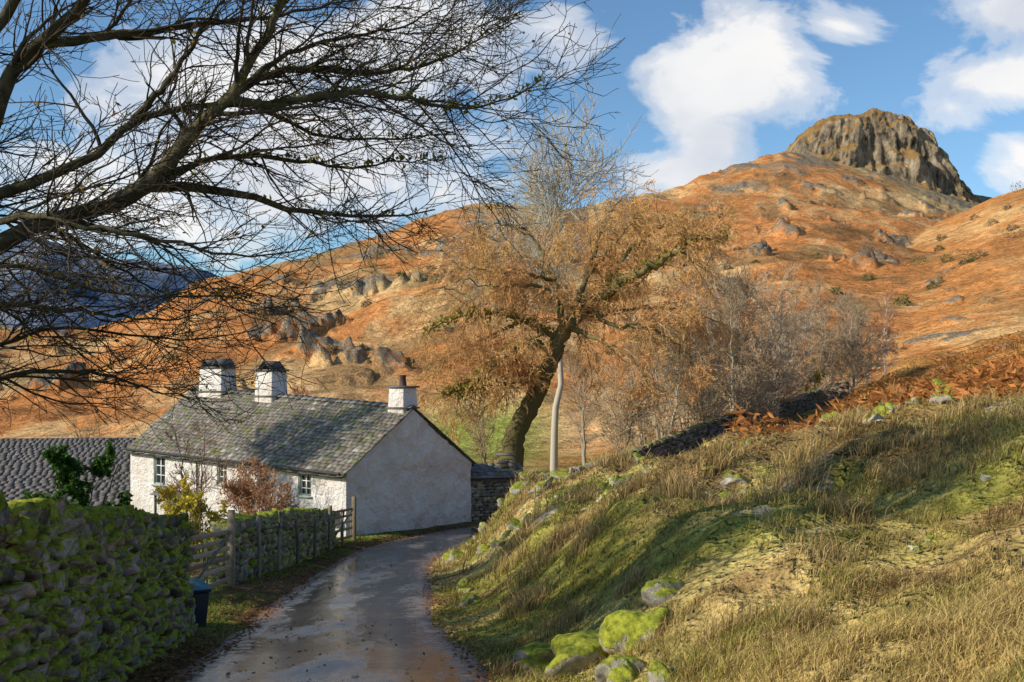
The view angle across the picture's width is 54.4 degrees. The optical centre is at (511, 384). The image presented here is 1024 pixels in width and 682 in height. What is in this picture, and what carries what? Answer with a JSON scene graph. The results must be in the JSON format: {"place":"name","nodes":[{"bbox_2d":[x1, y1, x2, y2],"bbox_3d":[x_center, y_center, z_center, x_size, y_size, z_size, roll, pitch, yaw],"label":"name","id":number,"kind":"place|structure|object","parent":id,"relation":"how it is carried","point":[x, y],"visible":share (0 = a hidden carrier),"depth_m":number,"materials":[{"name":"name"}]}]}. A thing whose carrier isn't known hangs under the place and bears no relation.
{"place":"outdoors","nodes":[
{"label":"outdoors","id":0,"kind":"place"},
{"bbox_2d":[0,238,216,330],"bbox_3d":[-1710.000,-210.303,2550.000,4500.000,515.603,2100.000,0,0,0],"label":"distant mountain","id":1,"kind":"structure","parent":0,"point":[162,276],"depth_m":2434.26,"materials":[{"name":"blue stone"}]},
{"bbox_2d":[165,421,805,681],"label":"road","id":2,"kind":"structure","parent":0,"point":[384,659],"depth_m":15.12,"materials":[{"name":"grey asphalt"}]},
{"bbox_2d":[124,526,539,681],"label":"fallen leaves","id":3,"kind":"object","parent":2,"relation":"on","point":[227,648],"visible":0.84,"depth_m":15.37,"materials":[{"name":"brown plant"}]},
{"bbox_2d":[0,151,1023,681],"bbox_3d":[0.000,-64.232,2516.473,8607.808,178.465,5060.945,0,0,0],"label":"ground","id":4,"kind":"structure","parent":0,"point":[796,209],"depth_m":171.06,"materials":[{"name":"orange plant"}]},
{"bbox_2d":[0,438,136,505],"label":"slate roofed barn","id":5,"kind":"structure","parent":4,"relation":"on","point":[24,465],"depth_m":55.52,"materials":[{"name":"stone"}]},
{"bbox_2d":[22,438,144,510],"bbox_3d":[-13.448,3.875,31.557,3.810,4.426,3.270,0,0,-23],"label":"evergreen holly bush","id":6,"kind":"object","parent":4,"relation":"on","point":[67,468],"visible":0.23,"depth_m":30.95,"materials":[{"name":"green plant"}]},
{"bbox_2d":[61,412,107,437],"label":"bare alder tree","id":7,"kind":"object","parent":4,"relation":"on","point":[89,434],"visible":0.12,"depth_m":84.87,"materials":[{"name":"brown plant"}]},
{"bbox_2d":[162,490,217,562],"bbox_3d":[-9.041,4.240,28.935,2.464,2.462,1.422,0,0,0],"label":"yellow garden shrub","id":8,"kind":"object","parent":4,"relation":"on","point":[194,508],"visible":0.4,"depth_m":29.01,"materials":[{"name":"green plant"}]},
{"bbox_2d":[152,471,228,543],"bbox_3d":[-10.475,4.375,32.846,2.923,3.123,2.209,0,0,0],"label":"yellow garden shrub","id":9,"kind":"object","parent":4,"relation":"on","point":[168,493],"visible":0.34,"depth_m":32.66,"materials":[{"name":"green plant"}]},
{"bbox_2d":[160,418,236,518],"bbox_3d":[-13.215,4.184,41.818,3.564,5.817,2.434,0,0,0],"label":"garden rowan tree","id":10,"kind":"object","parent":4,"relation":"on","point":[201,483],"visible":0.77,"depth_m":41.58,"materials":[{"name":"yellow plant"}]},
{"bbox_2d":[189,579,212,627],"bbox_3d":[-5.100,3.510,15.750,0.585,0.910,0.703,0,0,-29],"label":"wheelie bin","id":11,"kind":"object","parent":4,"relation":"on","point":[202,589],"visible":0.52,"depth_m":15.57,"materials":[{"name":"plastic"}]},
{"bbox_2d":[187,510,234,587],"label":"wooden field gate","id":12,"kind":"structure","parent":4,"relation":"on","point":[229,550],"depth_m":21.48,"materials":[{"name":"brown wood"}]},
{"bbox_2d":[210,455,295,512],"bbox_3d":[-9.938,4.552,37.753,2.466,3.701,3.103,0,0,24],"label":"russet garden shrub","id":13,"kind":"object","parent":4,"relation":"on","point":[240,487],"visible":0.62,"depth_m":37.39,"materials":[{"name":"brown plant"}]},
{"bbox_2d":[234,468,298,513],"bbox_3d":[-8.659,4.513,35.142,2.475,3.174,2.117,0,0,-18],"label":"russet garden shrub","id":14,"kind":"object","parent":4,"relation":"on","point":[267,497],"visible":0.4,"depth_m":35.16,"materials":[{"name":"brown plant"}]},
{"bbox_2d":[124,531,426,681],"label":"verge grass","id":15,"kind":"structure","parent":4,"relation":"on","point":[276,573],"depth_m":21.22,"materials":[{"name":"green plant"}]},
{"bbox_2d":[123,358,476,536],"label":"whitewashed cottage","id":16,"kind":"structure","parent":4,"relation":"on","point":[399,461],"depth_m":46.39,"materials":[{"name":"paint"}]},
{"bbox_2d":[151,457,311,512],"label":"window frames","id":17,"kind":"structure","parent":16,"relation":"in","point":[308,496],"depth_m":47.74,"materials":[{"name":"paint"}]},
{"bbox_2d":[158,458,310,493],"bbox_3d":[-12.984,5.697,47.195,14.346,4.034,0.001,0,0,40],"label":"window glass","id":18,"kind":"structure","parent":16,"relation":"in","point":[159,459],"depth_m":48.06,"materials":[{"name":"glass"}]},
{"bbox_2d":[256,507,344,577],"bbox_3d":[-6.280,4.788,30.900,0.196,3.222,13.503,0,0,-1],"label":"post and wire fence","id":19,"kind":"object","parent":4,"relation":"on","point":[259,545],"visible":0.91,"depth_m":28.95,"materials":[{"name":"brown wood"}]},
{"bbox_2d":[288,381,316,395],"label":"bare alder tree","id":20,"kind":"object","parent":4,"relation":"on","point":[300,392],"visible":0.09,"depth_m":98.40,"materials":[{"name":"brown plant"}]},
{"bbox_2d":[0,0,624,447],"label":"overhanging bare tree","id":21,"kind":"object","parent":4,"relation":"on","point":[156,178],"visible":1,"depth_m":10.20,"materials":[{"name":"brown plant"}]},
{"bbox_2d":[327,496,355,541],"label":"wooden garden gate","id":22,"kind":"structure","parent":4,"relation":"on","point":[352,520],"depth_m":40.43,"materials":[{"name":"brown wood"}]},
{"bbox_2d":[459,594,481,605],"bbox_3d":[-0.746,3.999,18.204,0.439,0.370,0.441,0,0,0],"label":"mossy boulder","id":23,"kind":"object","parent":4,"relation":"on","point":[467,599],"visible":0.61,"depth_m":18.05,"materials":[{"name":"stone"}]},
{"bbox_2d":[456,397,528,462],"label":"bare hawthorn tree","id":24,"kind":"object","parent":4,"relation":"on","point":[484,443],"visible":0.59,"depth_m":81.46,"materials":[{"name":"brown plant"}]},
{"bbox_2d":[470,453,523,520],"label":"stone outbuilding","id":25,"kind":"structure","parent":4,"relation":"on","point":[491,483],"depth_m":48.49,"materials":[{"name":"stone"}]},
{"bbox_2d":[510,641,554,669],"bbox_3d":[0.365,3.287,11.844,0.784,0.475,0.798,0,0,0],"label":"mossy boulder","id":26,"kind":"object","parent":4,"relation":"on","point":[536,654],"visible":0.36,"depth_m":11.53,"materials":[{"name":"plant"}]},
{"bbox_2d":[439,75,657,470],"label":"tall ash tree","id":27,"kind":"object","parent":4,"relation":"on","point":[535,196],"visible":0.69,"depth_m":76.67,"materials":[{"name":"grey plant"}]},
{"bbox_2d":[382,165,747,468],"bbox_3d":[3.835,-3.128,61.382,23.298,21.768,13.325,0,0,0],"label":"oak tree","id":28,"kind":"object","parent":4,"relation":"on","point":[482,379],"visible":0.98,"depth_m":60.53,"materials":[{"name":"brown plant"}]},
{"bbox_2d":[544,630,607,678],"bbox_3d":[0.816,3.023,10.918,0.935,0.649,1.029,0,0,0],"label":"mossy boulder","id":29,"kind":"object","parent":4,"relation":"on","point":[574,652],"visible":0.49,"depth_m":10.53,"materials":[{"name":"plant"}]},
{"bbox_2d":[557,343,619,465],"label":"bare alder tree","id":30,"kind":"object","parent":4,"relation":"on","point":[590,418],"visible":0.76,"depth_m":87.39,"materials":[{"name":"brown plant"}]},
{"bbox_2d":[595,654,646,681],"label":"mossy boulder","id":31,"kind":"object","parent":4,"relation":"on","point":[618,668],"visible":0.86,"depth_m":9.43,"materials":[{"name":"plant"}]},
{"bbox_2d":[579,357,672,452],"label":"bare birch tree","id":32,"kind":"object","parent":4,"relation":"on","point":[640,408],"visible":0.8,"depth_m":73.51,"materials":[{"name":"brown plant"}]},
{"bbox_2d":[599,606,670,654],"bbox_3d":[1.350,2.651,10.514,0.834,0.673,0.738,0,0,42],"label":"mossy boulder","id":33,"kind":"object","parent":4,"relation":"on","point":[618,628],"visible":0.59,"depth_m":10.28,"materials":[{"name":"plant"}]},
{"bbox_2d":[590,336,683,451],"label":"bare birch tree","id":34,"kind":"object","parent":4,"relation":"on","point":[650,432],"visible":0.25,"depth_m":85.76,"materials":[{"name":"brown plant"}]},
{"bbox_2d":[258,181,1023,359],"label":"rocks","id":35,"kind":"object","parent":4,"relation":"on","point":[446,330],"visible":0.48,"depth_m":269.83,"materials":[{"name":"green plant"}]},
{"bbox_2d":[611,300,709,439],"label":"bare birch tree","id":36,"kind":"object","parent":4,"relation":"on","point":[673,418],"visible":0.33,"depth_m":79.85,"materials":[{"name":"brown plant"}]},
{"bbox_2d":[643,660,679,681],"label":"mossy boulder","id":37,"kind":"object","parent":4,"relation":"on","point":[655,666],"visible":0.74,"depth_m":8.64,"materials":[{"name":"plant"}]},
{"bbox_2d":[641,577,685,606],"bbox_3d":[1.756,2.366,11.200,0.609,0.397,0.566,0,0,-33],"label":"mossy boulder","id":38,"kind":"object","parent":4,"relation":"on","point":[655,591],"visible":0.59,"depth_m":11.04,"materials":[{"name":"stone"}]},
{"bbox_2d":[635,283,738,430],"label":"bare birch tree","id":39,"kind":"object","parent":4,"relation":"on","point":[680,419],"visible":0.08,"depth_m":95.04,"materials":[{"name":"brown plant"}]},
{"bbox_2d":[653,253,749,413],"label":"bare birch tree","id":40,"kind":"object","parent":4,"relation":"on","point":[692,290],"visible":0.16,"depth_m":109.67,"materials":[{"name":"brown plant"}]},
{"bbox_2d":[663,333,746,425],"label":"bare birch tree","id":41,"kind":"object","parent":4,"relation":"on","point":[702,416],"visible":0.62,"depth_m":68.58,"materials":[{"name":"brown plant"}]},
{"bbox_2d":[661,305,770,429],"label":"bare birch tree","id":42,"kind":"object","parent":4,"relation":"on","point":[719,399],"visible":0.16,"depth_m":82.18,"materials":[{"name":"brown plant"}]},
{"bbox_2d":[442,378,992,592],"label":"bank rocks","id":43,"kind":"object","parent":4,"relation":"on","point":[451,555],"visible":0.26,"depth_m":25.56,"materials":[{"name":"stone"}]},
{"bbox_2d":[431,334,1023,681],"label":"grass","id":44,"kind":"structure","parent":4,"relation":"on","point":[975,615],"depth_m":9.81,"materials":[{"name":"green plant"}]},
{"bbox_2d":[689,256,795,410],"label":"bare birch tree","id":45,"kind":"object","parent":4,"relation":"on","point":[739,306],"visible":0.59,"depth_m":77.96,"materials":[{"name":"brown plant"}]},
{"bbox_2d":[476,357,1023,677],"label":"rush tussocks","id":46,"kind":"object","parent":4,"relation":"on","point":[683,493],"visible":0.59,"depth_m":15.04,"materials":[{"name":"beige plant"}]},
{"bbox_2d":[718,335,797,427],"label":"bare birch tree","id":47,"kind":"object","parent":4,"relation":"on","point":[755,404],"visible":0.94,"depth_m":70.04,"materials":[{"name":"brown plant"}]},
{"bbox_2d":[729,318,815,422],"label":"bare birch tree","id":48,"kind":"object","parent":4,"relation":"on","point":[802,371],"visible":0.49,"depth_m":79.06,"materials":[{"name":"brown plant"}]},
{"bbox_2d":[726,261,823,410],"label":"bare birch tree","id":49,"kind":"object","parent":4,"relation":"on","point":[783,325],"visible":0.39,"depth_m":88.12,"materials":[{"name":"grey plant"}]},
{"bbox_2d":[751,284,859,400],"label":"bare birch tree","id":50,"kind":"object","parent":4,"relation":"on","point":[793,306],"visible":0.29,"depth_m":98.11,"materials":[{"name":"brown plant"}]},
{"bbox_2d":[802,356,825,391],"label":"bare hawthorn tree","id":51,"kind":"object","parent":4,"relation":"on","point":[816,377],"visible":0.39,"depth_m":99.89,"materials":[{"name":"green plant"}]},
{"bbox_2d":[783,300,863,386],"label":"bare birch tree","id":52,"kind":"object","parent":4,"relation":"on","point":[823,366],"visible":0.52,"depth_m":102.62,"materials":[{"name":"brown plant"}]},
{"bbox_2d":[797,269,874,389],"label":"bare birch tree","id":53,"kind":"object","parent":4,"relation":"on","point":[835,300],"visible":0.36,"depth_m":111.90,"materials":[{"name":"brown plant"}]},
{"bbox_2d":[821,289,899,395],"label":"bare hawthorn tree","id":54,"kind":"object","parent":4,"relation":"on","point":[849,358],"visible":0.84,"depth_m":106.37,"materials":[{"name":"brown plant"}]},
{"bbox_2d":[838,306,898,387],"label":"bare birch tree","id":55,"kind":"object","parent":4,"relation":"on","point":[869,360],"visible":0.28,"depth_m":116.97,"materials":[{"name":"brown plant"}]},
{"bbox_2d":[719,330,1023,441],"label":"bracken","id":56,"kind":"object","parent":4,"relation":"on","point":[1012,366],"visible":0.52,"depth_m":30.22,"materials":[{"name":"orange plant"}]},
{"bbox_2d":[784,108,981,202],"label":"rocky crag","id":57,"kind":"structure","parent":4,"relation":"on","point":[906,148],"depth_m":641.99,"materials":[{"name":"grey stone"}]},
{"bbox_2d":[867,288,904,375],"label":"silver birch tree","id":58,"kind":"object","parent":4,"relation":"on","point":[887,331],"visible":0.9,"depth_m":111.95,"materials":[{"name":"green plant"}]},
{"bbox_2d":[0,0,1023,276],"label":"sky","id":59,"kind":"structure","parent":0,"point":[714,85],"materials":[{"name":"blue"}]},
{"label":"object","id":60,"kind":"object","parent":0,"visible":0},
{"bbox_2d":[0,491,197,681],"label":"stones","id":61,"kind":"object","parent":60,"relation":"on","point":[98,593],"visible":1,"depth_m":10.06,"materials":[{"name":"green stone"}]},
{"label":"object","id":62,"kind":"object","parent":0,"visible":0},
{"bbox_2d":[205,506,336,583],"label":"stones","id":63,"kind":"object","parent":62,"relation":"on","point":[246,546],"visible":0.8,"depth_m":26.41,"materials":[{"name":"stone"}]},
{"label":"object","id":64,"kind":"object","parent":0,"visible":0},
{"bbox_2d":[541,381,848,476],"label":"stones","id":65,"kind":"object","parent":64,"relation":"on","point":[699,433],"visible":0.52,"depth_m":66.88,"materials":[{"name":"grey stone"}]}
]}

